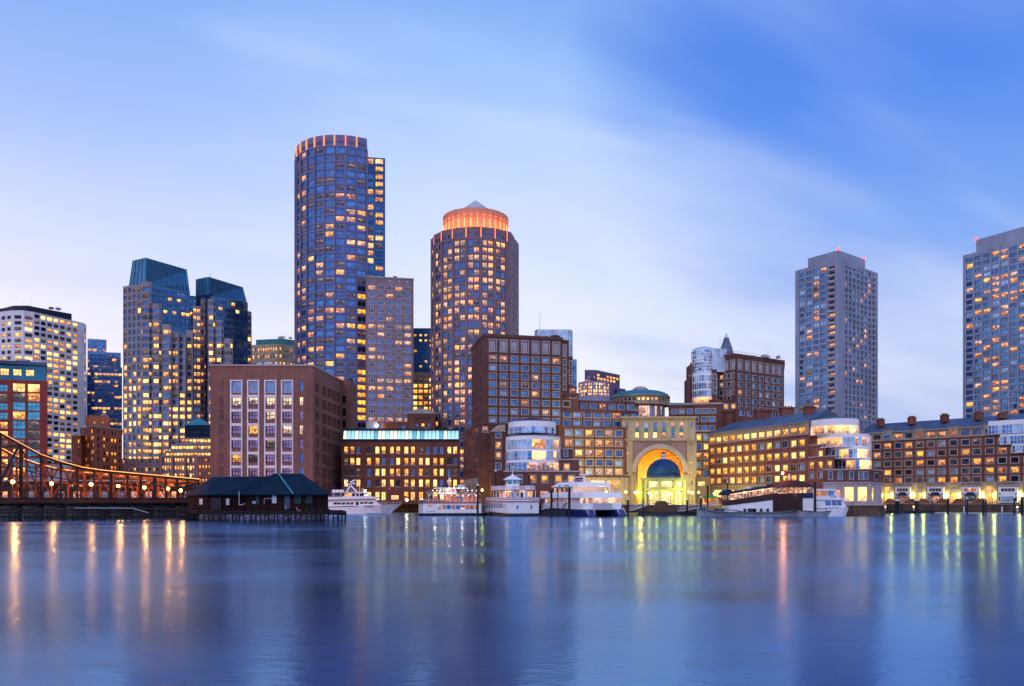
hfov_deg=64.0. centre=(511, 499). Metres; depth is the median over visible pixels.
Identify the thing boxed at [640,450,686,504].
domed pavilion
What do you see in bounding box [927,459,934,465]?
window
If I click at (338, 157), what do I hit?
window
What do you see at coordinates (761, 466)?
window
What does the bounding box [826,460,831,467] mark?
window
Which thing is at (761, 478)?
window
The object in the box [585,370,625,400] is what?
office tower
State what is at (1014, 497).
mooring piling
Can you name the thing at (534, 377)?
window
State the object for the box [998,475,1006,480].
window
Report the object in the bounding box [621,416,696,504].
arch building
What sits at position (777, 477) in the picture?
window
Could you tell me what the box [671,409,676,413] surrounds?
window
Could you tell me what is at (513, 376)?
window
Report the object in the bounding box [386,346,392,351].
window
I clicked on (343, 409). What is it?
window
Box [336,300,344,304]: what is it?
window
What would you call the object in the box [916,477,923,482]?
window
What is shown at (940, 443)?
window
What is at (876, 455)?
window
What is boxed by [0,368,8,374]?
window
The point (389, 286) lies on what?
window
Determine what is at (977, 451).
window
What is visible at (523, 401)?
window
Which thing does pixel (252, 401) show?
window
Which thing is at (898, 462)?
window
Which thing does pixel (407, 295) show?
window
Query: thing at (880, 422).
chimney
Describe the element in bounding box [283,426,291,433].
window
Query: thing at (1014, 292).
window
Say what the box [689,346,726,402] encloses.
glass cylinder tower
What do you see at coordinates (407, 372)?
window
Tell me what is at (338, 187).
window
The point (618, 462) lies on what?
window
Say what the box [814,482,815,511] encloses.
mooring piling
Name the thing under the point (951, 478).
window
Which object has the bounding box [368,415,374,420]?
window
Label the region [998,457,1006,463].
window
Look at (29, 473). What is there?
window
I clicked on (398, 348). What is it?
window
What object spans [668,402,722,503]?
brick wing
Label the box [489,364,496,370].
window
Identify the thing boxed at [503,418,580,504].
glass bay wing
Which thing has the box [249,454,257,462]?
window
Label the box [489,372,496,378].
window
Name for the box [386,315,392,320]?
window
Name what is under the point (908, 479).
window
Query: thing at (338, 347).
window
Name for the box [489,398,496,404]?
window
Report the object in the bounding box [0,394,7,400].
window
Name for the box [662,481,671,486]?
upper window
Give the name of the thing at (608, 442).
window
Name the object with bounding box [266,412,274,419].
window
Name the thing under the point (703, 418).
window
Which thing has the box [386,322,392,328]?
window
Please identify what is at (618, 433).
window
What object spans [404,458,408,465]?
window
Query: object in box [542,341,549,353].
window
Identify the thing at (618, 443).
window
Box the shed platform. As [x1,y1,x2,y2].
[179,510,346,520]
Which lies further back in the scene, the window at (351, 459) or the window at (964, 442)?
the window at (351, 459)
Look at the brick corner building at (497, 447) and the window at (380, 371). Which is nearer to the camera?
the brick corner building at (497, 447)
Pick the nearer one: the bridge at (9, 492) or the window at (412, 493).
the bridge at (9, 492)
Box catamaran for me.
[540,474,625,516]
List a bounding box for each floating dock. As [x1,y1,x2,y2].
[541,509,565,515]
[637,511,696,515]
[882,510,936,512]
[935,512,1023,513]
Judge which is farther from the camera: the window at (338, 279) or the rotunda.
the window at (338, 279)
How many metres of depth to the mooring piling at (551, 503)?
234.82 m
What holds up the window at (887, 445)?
in the brick row
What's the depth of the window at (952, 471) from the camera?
317.53 m
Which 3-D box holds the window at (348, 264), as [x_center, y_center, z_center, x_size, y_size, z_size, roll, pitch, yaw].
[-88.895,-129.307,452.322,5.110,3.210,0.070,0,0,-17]
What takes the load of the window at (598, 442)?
in the brick hotel at (517, 377)
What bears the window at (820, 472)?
in the brick apartments
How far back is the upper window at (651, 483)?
274.87 m
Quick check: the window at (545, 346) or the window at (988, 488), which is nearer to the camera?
the window at (545, 346)
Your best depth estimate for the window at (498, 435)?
276.25 m
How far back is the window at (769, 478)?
284.53 m
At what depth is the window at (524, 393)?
293.78 m
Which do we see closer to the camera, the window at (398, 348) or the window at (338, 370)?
the window at (398, 348)
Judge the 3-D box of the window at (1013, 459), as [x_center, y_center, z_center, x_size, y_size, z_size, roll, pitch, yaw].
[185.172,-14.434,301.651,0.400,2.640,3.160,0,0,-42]
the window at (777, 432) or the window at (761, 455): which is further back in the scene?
the window at (761, 455)
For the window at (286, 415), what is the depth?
300.52 m
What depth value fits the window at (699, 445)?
318.27 m
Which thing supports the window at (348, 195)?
in the office tower at (339, 218)
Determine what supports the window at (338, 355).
in the office tower at (339, 218)
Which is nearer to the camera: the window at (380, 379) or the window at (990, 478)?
the window at (990, 478)
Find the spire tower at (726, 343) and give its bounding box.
[721,333,732,353]
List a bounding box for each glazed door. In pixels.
[649,492,657,504]
[662,492,671,504]
[677,492,680,504]
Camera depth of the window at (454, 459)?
325.34 m
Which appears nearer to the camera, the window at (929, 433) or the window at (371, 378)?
the window at (929, 433)
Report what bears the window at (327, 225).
in the office tower at (339, 218)
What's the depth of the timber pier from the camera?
187.40 m
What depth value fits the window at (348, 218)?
452.24 m
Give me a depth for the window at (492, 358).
290.99 m
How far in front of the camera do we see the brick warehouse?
300.00 m
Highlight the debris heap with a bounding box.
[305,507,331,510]
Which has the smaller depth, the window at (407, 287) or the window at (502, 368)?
the window at (502, 368)
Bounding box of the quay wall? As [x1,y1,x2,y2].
[0,503,1023,515]
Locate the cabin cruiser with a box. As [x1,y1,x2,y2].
[808,489,848,515]
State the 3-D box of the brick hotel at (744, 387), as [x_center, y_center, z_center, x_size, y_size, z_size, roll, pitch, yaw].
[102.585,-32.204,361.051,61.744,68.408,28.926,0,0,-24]
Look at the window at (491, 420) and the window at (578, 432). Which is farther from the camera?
the window at (578, 432)
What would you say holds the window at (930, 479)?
in the brick row
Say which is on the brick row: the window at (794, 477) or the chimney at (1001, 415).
the chimney at (1001, 415)
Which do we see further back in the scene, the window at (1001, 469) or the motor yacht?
the window at (1001, 469)
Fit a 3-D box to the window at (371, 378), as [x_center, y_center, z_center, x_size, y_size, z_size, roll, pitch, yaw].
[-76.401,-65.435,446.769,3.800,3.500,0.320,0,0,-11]
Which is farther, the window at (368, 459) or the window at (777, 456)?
the window at (368, 459)
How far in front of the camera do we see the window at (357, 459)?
325.34 m
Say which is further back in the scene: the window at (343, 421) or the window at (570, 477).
the window at (343, 421)
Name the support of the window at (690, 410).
in the brick wing at (708, 419)
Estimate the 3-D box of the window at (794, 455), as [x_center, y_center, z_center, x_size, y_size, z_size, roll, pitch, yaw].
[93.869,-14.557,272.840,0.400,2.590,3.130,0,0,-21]
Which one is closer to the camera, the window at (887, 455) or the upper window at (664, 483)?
the upper window at (664, 483)
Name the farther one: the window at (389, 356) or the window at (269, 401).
the window at (389, 356)
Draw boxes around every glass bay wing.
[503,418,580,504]
[810,417,882,504]
[988,419,1023,452]
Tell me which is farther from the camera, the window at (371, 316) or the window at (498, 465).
the window at (371, 316)
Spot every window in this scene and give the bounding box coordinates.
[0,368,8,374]
[0,384,7,391]
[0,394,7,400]
[0,403,7,409]
[0,412,7,418]
[0,422,7,428]
[2,316,76,464]
[2,440,7,445]
[13,369,21,375]
[13,383,24,391]
[13,393,24,400]
[13,402,24,410]
[13,411,24,419]
[13,421,24,428]
[13,430,24,438]
[13,439,24,447]
[13,467,24,475]
[26,370,33,375]
[28,384,39,392]
[28,393,39,401]
[28,402,39,410]
[28,412,39,419]
[28,421,39,429]
[28,430,39,438]
[28,440,39,447]
[28,449,39,455]
[28,458,39,466]
[28,467,39,475]
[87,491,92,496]
[88,341,121,428]
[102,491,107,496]
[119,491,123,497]
[124,287,250,458]
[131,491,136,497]
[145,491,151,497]
[220,381,223,390]
[220,397,223,405]
[220,411,223,419]
[220,425,223,434]
[220,439,223,448]
[220,453,223,462]
[220,467,223,475]
[232,382,240,392]
[232,398,240,405]
[232,412,240,419]
[232,426,240,433]
[232,440,240,447]
[232,454,240,462]
[232,468,240,475]
[249,382,257,392]
[249,398,257,405]
[249,412,257,419]
[249,426,257,433]
[249,440,257,447]
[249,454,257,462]
[249,468,257,475]
[266,382,274,392]
[266,398,274,405]
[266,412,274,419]
[266,426,274,433]
[266,440,274,447]
[266,454,274,462]
[266,468,274,475]
[272,495,275,502]
[283,382,291,392]
[283,398,291,405]
[283,412,291,419]
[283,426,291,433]
[283,440,291,447]
[283,454,291,462]
[283,468,291,472]
[298,141,381,427]
[300,439,302,448]
[325,147,333,152]
[325,154,333,159]
[325,162,333,167]
[325,170,333,175]
[325,177,333,182]
[325,185,333,190]
[325,193,333,198]
[325,200,333,205]
[325,208,333,213]
[325,216,333,220]
[325,223,333,228]
[325,231,333,236]
[325,238,333,243]
[325,246,333,251]
[325,254,333,259]
[325,261,333,266]
[325,269,333,274]
[325,277,333,282]
[325,284,333,289]
[325,292,333,297]
[325,300,333,304]
[325,307,333,312]
[325,315,333,320]
[325,322,333,327]
[325,330,333,335]
[336,147,344,152]
[336,154,344,159]
[336,162,344,167]
[336,170,344,175]
[336,177,344,182]
[336,185,344,190]
[336,193,344,198]
[336,200,344,205]
[336,208,344,213]
[336,216,344,220]
[336,223,344,228]
[336,231,344,236]
[336,238,344,243]
[336,246,344,251]
[336,254,344,259]
[336,261,344,266]
[336,269,344,274]
[336,277,344,282]
[336,284,344,289]
[336,292,344,297]
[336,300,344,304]
[336,307,344,312]
[336,315,344,320]
[336,322,344,327]
[336,330,344,335]
[336,338,344,343]
[336,345,344,350]
[336,353,344,358]
[336,361,344,366]
[336,368,344,373]
[339,394,339,495]
[342,408,345,415]
[342,420,345,427]
[344,458,347,465]
[346,147,355,153]
[346,155,355,161]
[346,163,355,168]
[346,170,355,176]
[346,178,355,183]
[346,185,355,191]
[346,193,355,199]
[346,201,355,206]
[346,208,355,214]
[346,216,355,221]
[346,224,355,229]
[346,231,355,237]
[346,239,355,244]
[346,246,355,252]
[346,254,355,259]
[346,262,355,267]
[346,269,355,275]
[346,277,355,282]
[346,285,355,290]
[346,292,355,298]
[346,300,355,305]
[346,307,355,313]
[346,315,355,320]
[346,323,355,328]
[346,330,355,336]
[346,338,355,343]
[346,346,355,351]
[346,353,355,358]
[346,361,355,366]
[346,368,355,374]
[346,376,355,381]
[350,458,354,465]
[356,458,360,465]
[366,458,370,465]
[368,283,374,288]
[368,291,374,296]
[368,298,374,304]
[368,306,374,312]
[368,314,374,319]
[368,322,374,327]
[368,329,374,335]
[368,337,374,343]
[368,345,374,350]
[368,353,374,358]
[368,360,374,366]
[368,368,374,374]
[368,376,374,381]
[368,384,374,389]
[368,391,374,397]
[368,399,374,405]
[368,407,374,412]
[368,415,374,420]
[375,458,379,465]
[377,283,383,289]
[377,291,383,297]
[377,299,383,304]
[377,307,383,312]
[377,314,383,320]
[377,322,383,328]
[377,330,383,335]
[377,338,383,343]
[377,345,383,351]
[377,353,383,358]
[377,361,383,366]
[377,368,383,374]
[377,376,383,382]
[377,384,383,389]
[377,392,383,397]
[377,399,383,405]
[377,407,383,413]
[377,415,383,420]
[381,492,385,500]
[386,284,392,289]
[386,292,392,297]
[386,299,392,305]
[386,307,392,312]
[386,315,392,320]
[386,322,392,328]
[386,330,392,336]
[386,338,392,343]
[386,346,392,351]
[386,353,392,359]
[386,361,392,366]
[386,369,392,374]
[386,376,392,382]
[386,384,392,390]
[386,392,392,397]
[386,400,392,405]
[386,407,392,413]
[386,415,392,420]
[389,458,393,465]
[391,495,398,499]
[395,284,401,290]
[395,292,401,297]
[395,300,401,305]
[395,307,401,313]
[395,315,401,321]
[395,323,401,328]
[395,330,401,336]
[395,338,401,344]
[395,346,401,351]
[395,354,401,359]
[395,361,401,367]
[395,369,401,374]
[395,377,401,382]
[395,384,401,390]
[395,392,401,398]
[395,400,401,405]
[395,408,401,413]
[395,415,401,421]
[396,458,400,465]
[404,285,410,290]
[404,292,410,298]
[404,300,410,306]
[404,308,410,313]
[404,315,410,321]
[404,323,410,329]
[404,331,410,336]
[404,339,410,344]
[404,346,410,352]
[404,354,410,359]
[404,362,410,367]
[404,369,410,375]
[404,377,410,382]
[404,385,410,390]
[404,392,410,398]
[404,400,410,405]
[404,408,410,413]
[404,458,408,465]
[404,492,408,500]
[410,458,414,465]
[410,492,414,500]
[418,458,422,465]
[418,492,422,500]
[425,492,429,500]
[432,233,504,491]
[433,458,437,465]
[439,458,443,465]
[447,458,451,465]
[453,458,457,465]
[475,344,638,481]
[489,339,496,351]
[489,355,496,361]
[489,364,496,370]
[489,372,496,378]
[489,381,496,387]
[489,389,496,395]
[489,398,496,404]
[489,408,496,414]
[489,416,496,422]
[495,432,501,438]
[495,441,501,448]
[495,451,501,458]
[495,462,501,469]
[500,339,507,352]
[500,355,507,361]
[500,364,507,370]
[500,373,507,379]
[500,381,507,387]
[500,389,507,395]
[500,399,507,405]
[500,408,507,414]
[500,417,507,423]
[510,340,517,352]
[510,356,517,362]
[510,365,517,371]
[510,373,517,379]
[510,381,517,388]
[510,390,517,396]
[510,399,517,405]
[510,408,517,414]
[510,417,517,421]
[515,474,522,482]
[521,340,528,353]
[521,356,528,362]
[521,365,528,371]
[521,374,528,380]
[521,382,528,388]
[521,390,528,396]
[521,399,528,405]
[521,408,528,414]
[530,475,536,482]
[531,356,538,363]
[531,366,538,372]
[531,374,538,380]
[531,382,538,388]
[531,390,538,396]
[531,400,538,406]
[531,409,538,415]
[532,341,538,353]
[541,475,548,482]
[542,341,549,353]
[542,357,549,363]
[542,366,549,372]
[542,374,549,380]
[542,383,549,389]
[542,391,549,397]
[542,400,549,406]
[552,342,559,354]
[555,475,561,482]
[563,400,570,406]
[563,411,570,417]
[563,419,570,425]
[563,450,567,456]
[563,463,569,470]
[565,429,572,435]
[565,438,572,445]
[568,475,574,481]
[573,412,581,417]
[573,420,581,425]
[575,429,582,436]
[575,439,582,445]
[575,449,582,456]
[583,412,591,417]
[583,420,591,425]
[585,429,593,436]
[585,439,593,446]
[585,449,593,456]
[585,459,593,465]
[585,468,593,474]
[593,412,601,418]
[593,420,601,426]
[595,429,603,436]
[595,439,603,446]
[595,449,603,456]
[595,459,603,466]
[595,468,603,474]
[603,413,610,418]
[603,420,610,426]
[605,430,612,436]
[605,439,612,446]
[605,449,612,456]
[605,459,612,466]
[605,468,612,474]
[607,480,620,486]
[612,413,620,418]
[612,421,620,426]
[615,430,622,436]
[615,439,622,446]
[615,449,622,456]
[615,459,622,466]
[615,468,622,474]
[649,481,656,486]
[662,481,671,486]
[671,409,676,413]
[687,408,692,413]
[695,408,700,413]
[696,433,701,440]
[696,470,701,476]
[697,443,701,449]
[697,452,701,459]
[697,461,701,468]
[701,416,707,421]
[701,425,707,429]
[702,408,708,413]
[703,433,707,440]
[703,443,707,449]
[703,452,707,459]
[703,461,707,468]
[703,470,707,476]
[709,416,715,421]
[709,425,715,430]
[710,408,715,413]
[710,458,714,464]
[710,468,714,474]
[714,490,721,496]
[716,447,720,453]
[716,468,720,474]
[722,446,727,453]
[722,457,727,463]
[722,467,727,474]
[722,477,727,483]
[723,403,728,409]
[729,446,734,452]
[729,456,734,463]
[729,467,734,473]
[729,477,734,483]
[730,359,734,369]
[731,403,735,409]
[736,445,741,451]
[736,456,741,462]
[738,359,742,370]
[738,373,742,379]
[738,381,742,387]
[738,389,742,395]
[738,397,742,403]
[739,410,744,415]
[743,444,748,451]
[743,455,748,462]
[743,466,748,473]
[743,476,748,483]
[745,360,749,371]
[747,410,752,416]
[751,443,755,450]
[752,361,756,372]
[752,375,756,381]
[752,383,756,389]
[752,391,756,396]
[758,443,763,449]
[758,454,763,461]
[758,465,763,472]
[758,476,763,482]
[759,362,763,372]
[759,391,763,397]
[759,399,763,405]
[765,363,769,373]
[766,442,771,449]
[766,453,771,460]
[766,465,771,472]
[766,475,771,482]
[767,431,771,436]
[772,364,776,374]
[772,377,776,383]
[772,385,776,391]
[772,393,776,398]
[774,441,779,448]
[774,453,779,460]
[774,464,779,471]
[774,475,779,481]
[775,430,779,435]
[778,365,781,375]
[782,440,787,447]
[782,452,787,459]
[782,464,787,471]
[783,429,787,434]
[790,439,796,447]
[790,451,796,459]
[790,463,796,470]
[790,474,796,479]
[791,428,796,433]
[798,439,804,446]
[798,451,804,458]
[798,463,804,470]
[798,474,804,481]
[799,427,804,433]
[800,266,875,430]
[809,461,813,468]
[817,450,822,455]
[817,461,822,468]
[817,471,822,478]
[820,491,826,495]
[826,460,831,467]
[828,471,832,479]
[836,489,840,497]
[838,471,842,479]
[844,487,853,500]
[849,471,853,479]
[858,471,862,479]
[858,487,866,500]
[863,471,867,479]
[873,434,880,439]
[873,443,880,449]
[873,452,880,458]
[873,461,880,467]
[884,443,890,448]
[884,452,890,457]
[884,461,890,466]
[884,469,890,475]
[885,477,890,482]
[894,433,902,438]
[894,442,901,448]
[894,451,901,457]
[894,460,901,466]
[894,469,901,475]
[894,477,901,482]
[904,432,912,438]
[904,442,912,448]
[904,451,912,457]
[904,460,912,466]
[904,469,912,475]
[904,477,912,482]
[916,441,923,447]
[916,450,923,456]
[916,460,923,465]
[916,469,923,474]
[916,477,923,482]
[917,487,922,491]
[926,431,934,437]
[927,440,934,446]
[927,450,934,456]
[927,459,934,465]
[927,468,934,474]
[927,477,934,482]
[937,430,945,436]
[937,440,945,446]
[937,449,945,455]
[937,459,945,465]
[937,468,945,474]
[937,476,945,481]
[949,439,957,446]
[949,449,957,455]
[949,458,957,464]
[949,468,957,474]
[949,476,957,481]
[951,486,956,491]
[961,429,970,435]
[961,439,969,445]
[961,448,969,454]
[961,458,969,464]
[961,467,969,473]
[961,476,969,481]
[967,246,1023,417]
[972,428,981,434]
[972,438,980,444]
[972,448,980,454]
[972,458,980,464]
[972,467,980,473]
[972,476,980,481]
[985,437,993,444]
[985,447,993,454]
[985,457,993,463]
[985,467,993,473]
[985,475,993,481]
[985,496,992,502]
[986,486,992,491]
[998,447,1006,453]
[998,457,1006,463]
[998,466,1006,473]
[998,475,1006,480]
[1010,456,1019,463]
[1010,466,1019,472]
[1010,475,1019,480]
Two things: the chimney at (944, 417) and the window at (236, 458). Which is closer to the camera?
the window at (236, 458)
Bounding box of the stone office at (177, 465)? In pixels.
[122,455,196,479]
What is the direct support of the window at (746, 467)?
in the brick apartments
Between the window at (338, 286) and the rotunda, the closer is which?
the rotunda
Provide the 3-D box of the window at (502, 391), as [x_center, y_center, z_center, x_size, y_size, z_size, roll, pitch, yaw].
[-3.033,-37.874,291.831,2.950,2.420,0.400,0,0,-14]
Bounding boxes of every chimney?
[722,411,733,426]
[754,409,771,418]
[778,406,795,415]
[802,405,816,414]
[876,418,884,426]
[907,416,916,424]
[939,413,949,421]
[973,411,983,419]
[996,412,1007,418]
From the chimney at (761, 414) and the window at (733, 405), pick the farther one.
the window at (733, 405)
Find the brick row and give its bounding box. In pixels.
[862,414,1023,503]
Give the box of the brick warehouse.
[209,358,356,496]
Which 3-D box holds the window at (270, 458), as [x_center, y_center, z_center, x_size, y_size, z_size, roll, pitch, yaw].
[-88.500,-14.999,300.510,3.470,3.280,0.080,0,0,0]
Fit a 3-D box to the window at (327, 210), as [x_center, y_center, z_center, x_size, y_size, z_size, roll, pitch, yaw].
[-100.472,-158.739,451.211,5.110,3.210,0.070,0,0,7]
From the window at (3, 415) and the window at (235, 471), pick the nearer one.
the window at (3, 415)
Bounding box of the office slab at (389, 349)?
[365,276,413,428]
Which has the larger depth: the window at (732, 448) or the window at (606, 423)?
the window at (732, 448)
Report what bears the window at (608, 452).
in the brick hotel at (517, 377)
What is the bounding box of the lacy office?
[578,381,609,400]
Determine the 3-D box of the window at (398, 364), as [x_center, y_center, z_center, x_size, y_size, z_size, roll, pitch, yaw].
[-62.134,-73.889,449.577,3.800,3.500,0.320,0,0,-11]
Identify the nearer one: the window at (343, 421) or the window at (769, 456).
the window at (769, 456)
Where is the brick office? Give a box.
[72,409,122,479]
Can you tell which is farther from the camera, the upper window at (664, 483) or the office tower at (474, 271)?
the office tower at (474, 271)
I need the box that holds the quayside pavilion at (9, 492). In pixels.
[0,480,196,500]
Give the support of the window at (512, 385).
in the brick hotel at (517, 377)
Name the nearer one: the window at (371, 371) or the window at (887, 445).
the window at (887, 445)
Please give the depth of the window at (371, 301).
446.81 m
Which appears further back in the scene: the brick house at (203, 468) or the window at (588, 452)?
the brick house at (203, 468)
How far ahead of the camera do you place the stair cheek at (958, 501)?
308.84 m
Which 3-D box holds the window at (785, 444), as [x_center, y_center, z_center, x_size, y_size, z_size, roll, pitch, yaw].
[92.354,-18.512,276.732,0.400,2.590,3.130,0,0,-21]
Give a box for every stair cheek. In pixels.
[883,498,894,503]
[902,498,914,503]
[919,498,931,503]
[933,498,946,503]
[951,498,966,503]
[970,498,981,503]
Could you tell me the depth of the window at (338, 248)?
451.25 m
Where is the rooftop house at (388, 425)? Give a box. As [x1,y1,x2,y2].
[367,421,408,428]
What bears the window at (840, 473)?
in the glass bay wing at (853, 477)
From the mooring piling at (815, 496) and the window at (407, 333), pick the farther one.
the window at (407, 333)
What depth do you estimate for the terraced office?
389.00 m
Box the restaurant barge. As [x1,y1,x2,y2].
[697,461,813,516]
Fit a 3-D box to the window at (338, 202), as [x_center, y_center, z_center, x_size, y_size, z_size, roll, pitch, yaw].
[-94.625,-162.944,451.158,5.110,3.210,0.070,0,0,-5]
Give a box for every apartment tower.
[795,248,877,433]
[963,227,1023,417]
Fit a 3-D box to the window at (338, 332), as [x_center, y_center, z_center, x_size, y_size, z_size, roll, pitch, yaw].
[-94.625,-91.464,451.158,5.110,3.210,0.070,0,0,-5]
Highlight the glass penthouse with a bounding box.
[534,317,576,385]
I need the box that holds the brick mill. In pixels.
[341,428,459,503]
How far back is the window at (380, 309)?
447.85 m
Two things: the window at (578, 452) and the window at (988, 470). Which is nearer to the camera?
the window at (578, 452)
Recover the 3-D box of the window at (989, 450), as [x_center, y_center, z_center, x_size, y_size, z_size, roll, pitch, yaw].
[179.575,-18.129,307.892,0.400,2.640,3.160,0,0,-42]
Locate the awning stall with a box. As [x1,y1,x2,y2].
[702,495,716,504]
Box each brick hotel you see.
[463,331,638,504]
[684,351,784,422]
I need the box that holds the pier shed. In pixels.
[185,472,331,510]
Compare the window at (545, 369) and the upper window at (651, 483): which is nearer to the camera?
the upper window at (651, 483)
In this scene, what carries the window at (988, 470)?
in the brick row
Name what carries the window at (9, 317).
in the office tower at (55, 341)
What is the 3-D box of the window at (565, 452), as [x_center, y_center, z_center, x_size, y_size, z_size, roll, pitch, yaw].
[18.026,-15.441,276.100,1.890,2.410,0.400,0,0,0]
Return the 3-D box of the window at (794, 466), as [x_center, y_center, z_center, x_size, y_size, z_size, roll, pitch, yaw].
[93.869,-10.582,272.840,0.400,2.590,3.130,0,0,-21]
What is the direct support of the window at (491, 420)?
in the brick hotel at (517, 377)
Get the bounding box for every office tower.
[0,306,85,479]
[123,258,251,458]
[294,135,384,428]
[431,200,518,493]
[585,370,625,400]
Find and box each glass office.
[86,339,121,428]
[414,328,430,371]
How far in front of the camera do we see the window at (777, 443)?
280.67 m
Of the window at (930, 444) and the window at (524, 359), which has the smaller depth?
the window at (524, 359)
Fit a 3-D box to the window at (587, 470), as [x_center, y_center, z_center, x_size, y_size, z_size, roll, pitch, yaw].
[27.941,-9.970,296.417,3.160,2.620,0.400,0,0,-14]
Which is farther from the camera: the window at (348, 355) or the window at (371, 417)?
the window at (348, 355)
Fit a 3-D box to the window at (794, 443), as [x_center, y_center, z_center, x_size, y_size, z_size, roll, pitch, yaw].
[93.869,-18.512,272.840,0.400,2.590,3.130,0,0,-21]
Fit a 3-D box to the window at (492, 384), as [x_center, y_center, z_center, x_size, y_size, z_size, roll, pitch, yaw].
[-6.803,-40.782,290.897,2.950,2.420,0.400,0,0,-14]
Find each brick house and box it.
[197,455,209,486]
[407,409,435,428]
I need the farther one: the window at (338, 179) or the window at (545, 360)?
the window at (338, 179)
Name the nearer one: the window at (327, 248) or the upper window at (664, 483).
the upper window at (664, 483)
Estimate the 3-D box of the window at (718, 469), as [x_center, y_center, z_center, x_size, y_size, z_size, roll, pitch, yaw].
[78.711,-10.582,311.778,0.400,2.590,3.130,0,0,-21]
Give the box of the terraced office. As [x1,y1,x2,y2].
[165,418,209,454]
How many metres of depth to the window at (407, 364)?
450.64 m
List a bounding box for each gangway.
[541,498,567,509]
[629,502,646,510]
[678,501,716,510]
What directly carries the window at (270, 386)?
in the brick warehouse
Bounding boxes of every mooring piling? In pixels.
[476,484,478,515]
[550,490,552,516]
[568,487,570,516]
[627,498,628,515]
[642,499,643,515]
[686,498,687,515]
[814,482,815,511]
[895,499,897,513]
[897,499,899,513]
[946,497,949,513]
[982,497,984,513]
[985,498,986,513]
[1013,496,1015,513]
[1020,496,1022,513]
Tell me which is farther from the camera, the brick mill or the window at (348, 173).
the window at (348, 173)
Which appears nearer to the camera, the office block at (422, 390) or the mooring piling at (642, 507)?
the mooring piling at (642, 507)
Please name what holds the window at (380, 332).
in the office slab at (389, 349)
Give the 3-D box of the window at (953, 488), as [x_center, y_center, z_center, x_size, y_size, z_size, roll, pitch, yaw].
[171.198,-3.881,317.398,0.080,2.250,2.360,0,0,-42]
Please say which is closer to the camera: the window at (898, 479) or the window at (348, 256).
the window at (898, 479)
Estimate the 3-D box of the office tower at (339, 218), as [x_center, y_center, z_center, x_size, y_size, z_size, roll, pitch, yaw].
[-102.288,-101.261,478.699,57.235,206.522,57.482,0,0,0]
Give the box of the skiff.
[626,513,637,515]
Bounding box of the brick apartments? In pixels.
[707,409,838,503]
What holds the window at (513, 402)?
in the brick hotel at (517, 377)
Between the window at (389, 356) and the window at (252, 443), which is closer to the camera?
the window at (252, 443)
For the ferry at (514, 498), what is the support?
on the water
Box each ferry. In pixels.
[418,478,487,515]
[483,466,539,515]
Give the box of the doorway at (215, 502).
[211,498,220,509]
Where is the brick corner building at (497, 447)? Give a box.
[488,425,506,500]
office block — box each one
[252,333,293,363]
[414,372,430,410]
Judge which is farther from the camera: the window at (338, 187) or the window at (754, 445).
the window at (338, 187)
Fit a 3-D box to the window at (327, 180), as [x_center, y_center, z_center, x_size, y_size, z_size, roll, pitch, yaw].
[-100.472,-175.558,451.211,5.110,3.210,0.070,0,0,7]
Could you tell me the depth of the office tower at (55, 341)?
477.43 m
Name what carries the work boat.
on the water
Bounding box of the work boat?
[797,503,831,516]
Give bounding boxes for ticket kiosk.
[655,501,667,511]
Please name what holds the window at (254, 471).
in the brick warehouse
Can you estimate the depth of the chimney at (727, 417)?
331.00 m
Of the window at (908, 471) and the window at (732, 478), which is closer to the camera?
the window at (732, 478)
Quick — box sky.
[0,0,1023,458]
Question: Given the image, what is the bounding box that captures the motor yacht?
[328,479,400,513]
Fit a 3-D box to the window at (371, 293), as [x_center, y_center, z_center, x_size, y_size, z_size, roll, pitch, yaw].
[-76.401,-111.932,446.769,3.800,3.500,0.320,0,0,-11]
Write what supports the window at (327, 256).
in the office tower at (339, 218)
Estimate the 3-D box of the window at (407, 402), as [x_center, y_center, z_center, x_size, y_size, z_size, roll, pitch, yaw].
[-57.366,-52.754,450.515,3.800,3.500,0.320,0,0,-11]
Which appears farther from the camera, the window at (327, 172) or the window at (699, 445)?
the window at (327, 172)
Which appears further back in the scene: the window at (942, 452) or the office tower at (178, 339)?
the office tower at (178, 339)
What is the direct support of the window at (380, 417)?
in the office slab at (389, 349)
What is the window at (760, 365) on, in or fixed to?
in the brick hotel at (744, 387)
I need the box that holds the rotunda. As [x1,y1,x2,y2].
[611,386,669,415]
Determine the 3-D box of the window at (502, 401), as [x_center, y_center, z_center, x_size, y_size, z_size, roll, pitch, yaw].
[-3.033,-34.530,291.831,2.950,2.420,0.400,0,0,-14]
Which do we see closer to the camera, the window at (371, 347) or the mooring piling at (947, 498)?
the mooring piling at (947, 498)
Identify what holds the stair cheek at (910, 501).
on the ground
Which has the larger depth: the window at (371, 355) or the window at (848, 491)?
the window at (371, 355)
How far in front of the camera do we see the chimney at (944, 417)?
322.34 m
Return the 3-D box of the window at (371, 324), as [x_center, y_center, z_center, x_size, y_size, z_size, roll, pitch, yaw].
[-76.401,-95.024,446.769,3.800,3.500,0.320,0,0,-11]
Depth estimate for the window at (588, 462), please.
296.48 m
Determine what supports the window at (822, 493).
in the cabin cruiser
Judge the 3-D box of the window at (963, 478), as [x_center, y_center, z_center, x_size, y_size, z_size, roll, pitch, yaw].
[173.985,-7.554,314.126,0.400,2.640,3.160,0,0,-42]
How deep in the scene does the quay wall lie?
294.31 m
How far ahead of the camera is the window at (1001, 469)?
304.85 m
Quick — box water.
[0,506,1023,685]
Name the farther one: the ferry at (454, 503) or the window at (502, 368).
the window at (502, 368)
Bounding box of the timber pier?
[0,507,200,520]
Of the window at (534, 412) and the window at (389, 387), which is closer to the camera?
the window at (534, 412)

